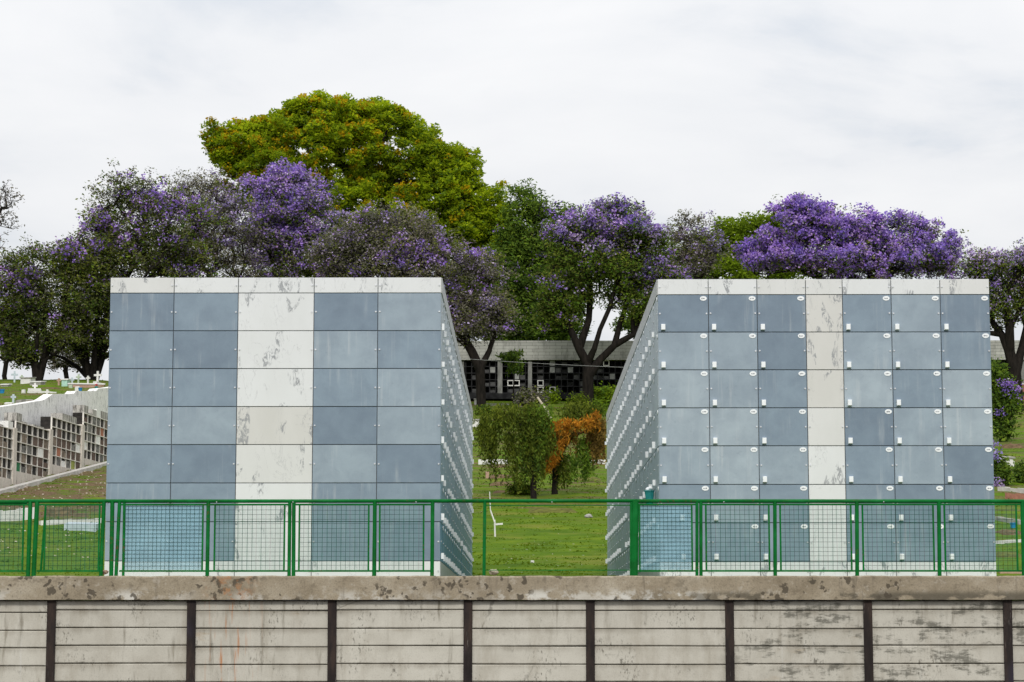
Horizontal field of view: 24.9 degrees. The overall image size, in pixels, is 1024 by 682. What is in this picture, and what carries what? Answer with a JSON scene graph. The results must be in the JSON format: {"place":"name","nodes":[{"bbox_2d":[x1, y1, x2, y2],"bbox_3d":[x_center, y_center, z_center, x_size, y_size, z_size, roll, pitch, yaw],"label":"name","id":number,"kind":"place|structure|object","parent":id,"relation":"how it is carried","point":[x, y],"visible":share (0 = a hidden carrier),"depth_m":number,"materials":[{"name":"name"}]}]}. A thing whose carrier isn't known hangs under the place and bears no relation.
{"place":"outdoors","nodes":[
{"label":"outdoors","id":0,"kind":"place"},
{"bbox_2d":[0,379,1023,575],"bbox_3d":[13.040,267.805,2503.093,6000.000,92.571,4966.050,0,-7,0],"label":"ground","id":1,"kind":"structure","parent":0,"point":[495,547],"depth_m":82.24,"materials":[{"name":"green plant"}]},
{"bbox_2d":[0,384,11,386],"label":"tomb","id":2,"kind":"object","parent":1,"relation":"on","point":[5,385],"visible":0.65,"depth_m":139.92,"materials":[{"name":"grey stone"}]},
{"bbox_2d":[0,421,16,488],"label":"ossuary wall","id":3,"kind":"structure","parent":1,"relation":"on","point":[8,447],"depth_m":98.34,"materials":[{"name":"grey concrete"}]},
{"bbox_2d":[0,180,24,251],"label":"tree","id":4,"kind":"object","parent":1,"relation":"on","point":[6,205],"visible":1,"depth_m":151.79,"materials":[{"name":"grey plant"}]},
{"bbox_2d":[0,507,34,520],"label":"grave kerb","id":5,"kind":"structure","parent":1,"relation":"on","point":[11,514],"depth_m":83.05,"materials":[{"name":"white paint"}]},
{"bbox_2d":[0,327,35,378],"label":"tree","id":6,"kind":"object","parent":1,"relation":"on","point":[5,369],"visible":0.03,"depth_m":171.85,"materials":[{"name":"green plant"}]},
{"bbox_2d":[15,399,25,402],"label":"headstone","id":7,"kind":"object","parent":1,"relation":"on","point":[21,400],"visible":0.36,"depth_m":109.84,"materials":[{"name":"grey stone"}]},
{"bbox_2d":[4,412,52,484],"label":"ossuary wall","id":8,"kind":"structure","parent":1,"relation":"on","point":[35,451],"depth_m":101.59,"materials":[{"name":"grey concrete"}]},
{"bbox_2d":[20,377,36,383],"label":"tomb","id":9,"kind":"object","parent":1,"relation":"on","point":[25,380],"visible":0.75,"depth_m":148.22,"materials":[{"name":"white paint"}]},
{"bbox_2d":[28,383,41,390],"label":"grave cross","id":10,"kind":"object","parent":1,"relation":"on","point":[34,388],"visible":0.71,"depth_m":128.90,"materials":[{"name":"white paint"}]},
{"bbox_2d":[29,381,45,384],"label":"tomb","id":11,"kind":"object","parent":1,"relation":"on","point":[38,382],"visible":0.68,"depth_m":143.97,"materials":[{"name":"grey stone"}]},
{"bbox_2d":[27,390,56,392],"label":"grave kerb","id":12,"kind":"structure","parent":1,"relation":"on","point":[30,391],"depth_m":127.01,"materials":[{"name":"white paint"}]},
{"bbox_2d":[42,387,59,388],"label":"grave mound","id":13,"kind":"object","parent":1,"relation":"on","point":[50,388],"visible":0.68,"depth_m":136.37,"materials":[{"name":"green plant"}]},
{"bbox_2d":[0,461,106,493],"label":"kerb","id":14,"kind":"structure","parent":1,"relation":"on","point":[15,488],"depth_m":101.15,"materials":[{"name":"concrete"}]},
{"bbox_2d":[0,387,107,425],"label":"terrace wall","id":15,"kind":"structure","parent":1,"relation":"on","point":[35,410],"depth_m":109.38,"materials":[{"name":"grey concrete"}]},
{"bbox_2d":[40,507,76,514],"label":"grave mound","id":16,"kind":"object","parent":1,"relation":"on","point":[54,511],"visible":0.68,"depth_m":85.66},
{"bbox_2d":[40,413,84,473],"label":"ossuary wall","id":17,"kind":"structure","parent":1,"relation":"on","point":[68,441],"depth_m":106.70,"materials":[{"name":"concrete"}]},
{"bbox_2d":[0,227,127,380],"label":"jacaranda","id":18,"kind":"object","parent":1,"relation":"on","point":[27,296],"visible":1,"depth_m":157.78,"materials":[{"name":"green plant"}]},
{"bbox_2d":[61,379,70,385],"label":"tomb","id":19,"kind":"object","parent":1,"relation":"on","point":[65,382],"visible":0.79,"depth_m":141.94,"materials":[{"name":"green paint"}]},
{"bbox_2d":[57,389,74,390],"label":"grave mound","id":20,"kind":"object","parent":1,"relation":"on","point":[66,389],"visible":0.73,"depth_m":132.73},
{"bbox_2d":[29,325,108,378],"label":"tree","id":21,"kind":"object","parent":1,"relation":"on","point":[56,363],"visible":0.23,"depth_m":173.88,"materials":[{"name":"green plant"}]},
{"bbox_2d":[39,518,100,524],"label":"grave kerb","id":22,"kind":"structure","parent":1,"relation":"on","point":[62,521],"depth_m":81.98,"materials":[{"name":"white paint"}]},
{"bbox_2d":[64,522,100,531],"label":"grave slab","id":23,"kind":"structure","parent":1,"relation":"on","point":[76,526],"depth_m":79.31,"materials":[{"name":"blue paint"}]},
{"bbox_2d":[68,383,105,387],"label":"tomb","id":24,"kind":"object","parent":1,"relation":"on","point":[87,385],"visible":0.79,"depth_m":139.89,"materials":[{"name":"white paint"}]},
{"bbox_2d":[73,405,107,465],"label":"ossuary wall","id":25,"kind":"structure","parent":1,"relation":"on","point":[94,422],"depth_m":111.28,"materials":[{"name":"concrete"}]},
{"bbox_2d":[93,371,101,382],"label":"grave cross","id":26,"kind":"object","parent":1,"relation":"on","point":[97,379],"visible":0.64,"depth_m":147.96,"materials":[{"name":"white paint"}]},
{"bbox_2d":[50,157,234,379],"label":"jacaranda","id":27,"kind":"object","parent":1,"relation":"on","point":[136,247],"visible":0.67,"depth_m":160.24,"materials":[{"name":"purple plant"}]},
{"bbox_2d":[153,165,274,277],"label":"jacaranda","id":28,"kind":"object","parent":1,"relation":"on","point":[227,207],"visible":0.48,"depth_m":168.42,"materials":[{"name":"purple plant"}]},
{"bbox_2d":[104,278,473,575],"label":"niche block","id":29,"kind":"structure","parent":1,"relation":"on","point":[287,388],"depth_m":39.86,"materials":[{"name":"stone"}]},
{"bbox_2d":[0,471,587,564],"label":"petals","id":30,"kind":"object","parent":1,"relation":"on","point":[101,506],"visible":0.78,"depth_m":81.84,"materials":[{"name":"plant"}]},
{"bbox_2d":[236,156,362,277],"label":"jacaranda","id":31,"kind":"object","parent":1,"relation":"on","point":[291,186],"visible":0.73,"depth_m":171.68,"materials":[{"name":"purple plant"}]},
{"bbox_2d":[198,88,514,340],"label":"broad tree","id":32,"kind":"object","parent":1,"relation":"on","point":[320,127],"visible":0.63,"depth_m":197.62,"materials":[{"name":"green plant"}]},
{"bbox_2d":[294,197,527,406],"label":"jacaranda","id":33,"kind":"object","parent":1,"relation":"on","point":[471,317],"visible":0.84,"depth_m":164.25,"materials":[{"name":"purple plant"}]},
{"bbox_2d":[472,419,479,426],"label":"tomb","id":34,"kind":"object","parent":1,"relation":"on","point":[475,424],"visible":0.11,"depth_m":142.49,"materials":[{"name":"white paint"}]},
{"bbox_2d":[473,401,493,415],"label":"shrub","id":35,"kind":"object","parent":1,"relation":"on","point":[488,409],"visible":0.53,"depth_m":155.62,"materials":[{"name":"green plant"}]},
{"bbox_2d":[478,459,506,463],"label":"grave kerb","id":36,"kind":"structure","parent":1,"relation":"on","point":[480,461],"depth_m":111.00,"materials":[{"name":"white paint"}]},
{"bbox_2d":[489,492,502,536],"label":"grave cross","id":37,"kind":"object","parent":1,"relation":"on","point":[495,524],"visible":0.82,"depth_m":77.22,"materials":[{"name":"white paint"}]},
{"bbox_2d":[486,403,508,405],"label":"grave kerb","id":38,"kind":"structure","parent":1,"relation":"on","point":[496,403],"depth_m":170.97,"materials":[{"name":"grey stone"}]},
{"bbox_2d":[490,474,511,478],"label":"grave mound","id":39,"kind":"object","parent":1,"relation":"on","point":[493,476],"visible":0.41,"depth_m":102.73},
{"bbox_2d":[490,482,512,485],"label":"grave mound","id":40,"kind":"object","parent":1,"relation":"on","point":[494,484],"visible":0.54,"depth_m":98.57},
{"bbox_2d":[495,349,525,404],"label":"young tree","id":41,"kind":"object","parent":1,"relation":"on","point":[513,357],"visible":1,"depth_m":169.52,"materials":[{"name":"green plant"}]},
{"bbox_2d":[472,400,561,498],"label":"weeping tree","id":42,"kind":"object","parent":1,"relation":"on","point":[533,433],"visible":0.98,"depth_m":92.66,"materials":[{"name":"green plant"}]},
{"bbox_2d":[503,475,538,493],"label":"shrub","id":43,"kind":"object","parent":1,"relation":"on","point":[511,490],"visible":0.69,"depth_m":93.78,"materials":[{"name":"green plant"}]},
{"bbox_2d":[512,384,550,407],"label":"shrub","id":44,"kind":"object","parent":1,"relation":"on","point":[524,397],"visible":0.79,"depth_m":166.68,"materials":[{"name":"green plant"}]},
{"bbox_2d":[473,178,595,340],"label":"evergreen tree","id":45,"kind":"object","parent":1,"relation":"on","point":[519,251],"visible":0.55,"depth_m":188.95,"materials":[{"name":"green plant"}]},
{"bbox_2d":[527,508,577,512],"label":"grave mound","id":46,"kind":"object","parent":1,"relation":"on","point":[552,510],"visible":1,"depth_m":86.37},
{"bbox_2d":[542,385,564,403],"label":"shrub","id":47,"kind":"object","parent":1,"relation":"on","point":[551,396],"visible":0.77,"depth_m":173.07,"materials":[{"name":"green plant"}]},
{"bbox_2d":[542,400,606,494],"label":"weeping tree","id":48,"kind":"object","parent":1,"relation":"on","point":[593,443],"visible":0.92,"depth_m":93.96,"materials":[{"name":"green plant"}]},
{"bbox_2d":[564,391,592,408],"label":"shrub","id":49,"kind":"object","parent":1,"relation":"on","point":[574,399],"visible":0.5,"depth_m":164.26,"materials":[{"name":"green plant"}]},
{"bbox_2d":[575,477,600,480],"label":"grave mound","id":50,"kind":"object","parent":1,"relation":"on","point":[596,478],"visible":0.55,"depth_m":101.49,"materials":[{"name":"green plant"}]},
{"bbox_2d":[576,381,616,405],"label":"shrub","id":51,"kind":"object","parent":1,"relation":"on","point":[602,394],"visible":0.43,"depth_m":168.96,"materials":[{"name":"green plant"}]},
{"bbox_2d":[591,398,608,415],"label":"shrub","id":52,"kind":"object","parent":1,"relation":"on","point":[601,404],"visible":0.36,"depth_m":155.49,"materials":[{"name":"green plant"}]},
{"bbox_2d":[522,192,693,404],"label":"jacaranda","id":53,"kind":"object","parent":1,"relation":"on","point":[598,237],"visible":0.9,"depth_m":168.42,"materials":[{"name":"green plant"}]},
{"bbox_2d":[602,249,711,339],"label":"broad tree","id":54,"kind":"object","parent":1,"relation":"on","point":[626,326],"visible":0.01,"depth_m":191.27,"materials":[{"name":"green plant"}]},
{"bbox_2d":[657,208,733,278],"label":"bare tree","id":55,"kind":"object","parent":1,"relation":"on","point":[703,263],"visible":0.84,"depth_m":183.19,"materials":[{"name":"grey plant"}]},
{"bbox_2d":[457,340,1023,399],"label":"columbarium","id":56,"kind":"structure","parent":1,"relation":"on","point":[566,377],"depth_m":178.10,"materials":[{"name":"concrete"}]},
{"bbox_2d":[681,209,811,279],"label":"broad tree","id":57,"kind":"object","parent":1,"relation":"on","point":[741,230],"visible":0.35,"depth_m":193.02,"materials":[{"name":"green plant"}]},
{"bbox_2d":[605,279,995,575],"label":"niche block","id":58,"kind":"structure","parent":1,"relation":"on","point":[803,389],"depth_m":39.82,"materials":[{"name":"stone"}]},
{"bbox_2d":[644,486,654,503],"bbox_3d":[2.414,2.708,40.668,0.184,0.316,0.184,0,-7,0],"label":"flower pot","id":59,"kind":"object","parent":58,"relation":"attached to","point":[649,492],"visible":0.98,"depth_m":40.61,"materials":[{"name":"teal plastic"}]},
{"bbox_2d":[728,191,970,279],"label":"jacaranda","id":60,"kind":"object","parent":1,"relation":"on","point":[877,248],"visible":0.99,"depth_m":175.54,"materials":[{"name":"purple plant"}]},
{"bbox_2d":[950,237,1023,410],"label":"jacaranda","id":61,"kind":"object","parent":1,"relation":"on","point":[992,267],"visible":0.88,"depth_m":162.92,"materials":[{"name":"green plant"}]},
{"bbox_2d":[993,440,1016,486],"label":"shrub","id":62,"kind":"object","parent":1,"relation":"on","point":[1003,473],"visible":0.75,"depth_m":98.27,"materials":[{"name":"green plant"}]},
{"bbox_2d":[991,355,1023,441],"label":"shrub","id":63,"kind":"object","parent":1,"relation":"on","point":[1004,397],"visible":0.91,"depth_m":128.06,"materials":[{"name":"green plant"}]},
{"bbox_2d":[995,516,1020,524],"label":"grave kerb","id":64,"kind":"structure","parent":1,"relation":"on","point":[1001,519],"depth_m":82.13,"materials":[{"name":"grey stone"}]},
{"bbox_2d":[995,529,1020,534],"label":"grave mound","id":65,"kind":"object","parent":1,"relation":"on","point":[1006,531],"visible":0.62,"depth_m":78.10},
{"bbox_2d":[996,551,1020,556],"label":"grave mound","id":66,"kind":"object","parent":1,"relation":"on","point":[1003,554],"visible":0.56,"depth_m":71.00,"materials":[{"name":"green plant"}]},
{"bbox_2d":[996,539,1020,543],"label":"grave kerb","id":67,"kind":"structure","parent":1,"relation":"on","point":[1005,541],"depth_m":74.56,"materials":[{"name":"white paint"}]},
{"bbox_2d":[1002,456,1015,465],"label":"tomb","id":68,"kind":"object","parent":1,"relation":"on","point":[1011,460],"visible":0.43,"depth_m":109.23,"materials":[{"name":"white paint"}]},
{"bbox_2d":[997,487,1023,492],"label":"grave kerb","id":69,"kind":"structure","parent":1,"relation":"on","point":[1017,490],"depth_m":95.01,"materials":[{"name":"stone"}]},
{"bbox_2d":[999,572,1021,573],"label":"grave kerb","id":70,"kind":"structure","parent":1,"relation":"on","point":[1011,572],"depth_m":64.97,"materials":[{"name":"beige concrete"}]},
{"bbox_2d":[1000,443,1023,448],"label":"grave mound","id":71,"kind":"object","parent":1,"relation":"on","point":[1010,445],"visible":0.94,"depth_m":122.64,"materials":[{"name":"brown soil"}]},
{"bbox_2d":[1005,493,1023,498],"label":"grave kerb","id":72,"kind":"structure","parent":1,"relation":"on","point":[1014,496],"depth_m":91.91,"materials":[{"name":"red brick"}]},
{"bbox_2d":[1011,459,1023,482],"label":"shrub","id":73,"kind":"object","parent":1,"relation":"on","point":[1018,469],"visible":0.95,"depth_m":99.36,"materials":[{"name":"green plant"}]},
{"bbox_2d":[1013,423,1023,427],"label":"grave mound","id":74,"kind":"object","parent":1,"relation":"on","point":[1021,425],"visible":0.31,"depth_m":141.17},
{"bbox_2d":[0,0,1023,380],"label":"sky","id":75,"kind":"structure","parent":0,"point":[723,107],"materials":[{"name":"white"}]},
{"bbox_2d":[461,358,606,366],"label":"cable line","id":76,"kind":"object","parent":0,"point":[538,363],"visible":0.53,"depth_m":163.07,"materials":[{"name":"grey metal"}]},
{"label":"road","id":77,"kind":"structure","parent":0,"visible":0},
{"bbox_2d":[0,575,1023,681],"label":"retaining wall","id":78,"kind":"structure","parent":77,"relation":"on","point":[866,628],"depth_m":33.32,"materials":[{"name":"concrete"}]},
{"bbox_2d":[489,569,498,574],"bbox_3d":[-0.264,3.359,33.666,0.145,0.086,0.127,0,-7,0],"label":"rock","id":79,"kind":"object","parent":78,"relation":"on","point":[493,572],"visible":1,"depth_m":33.63,"materials":[{"name":"brown stone"}]},
{"bbox_2d":[0,499,1023,575],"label":"fence","id":80,"kind":"object","parent":78,"relation":"on","point":[635,509],"visible":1,"depth_m":33.63,"materials":[{"name":"green metal"}]}
]}

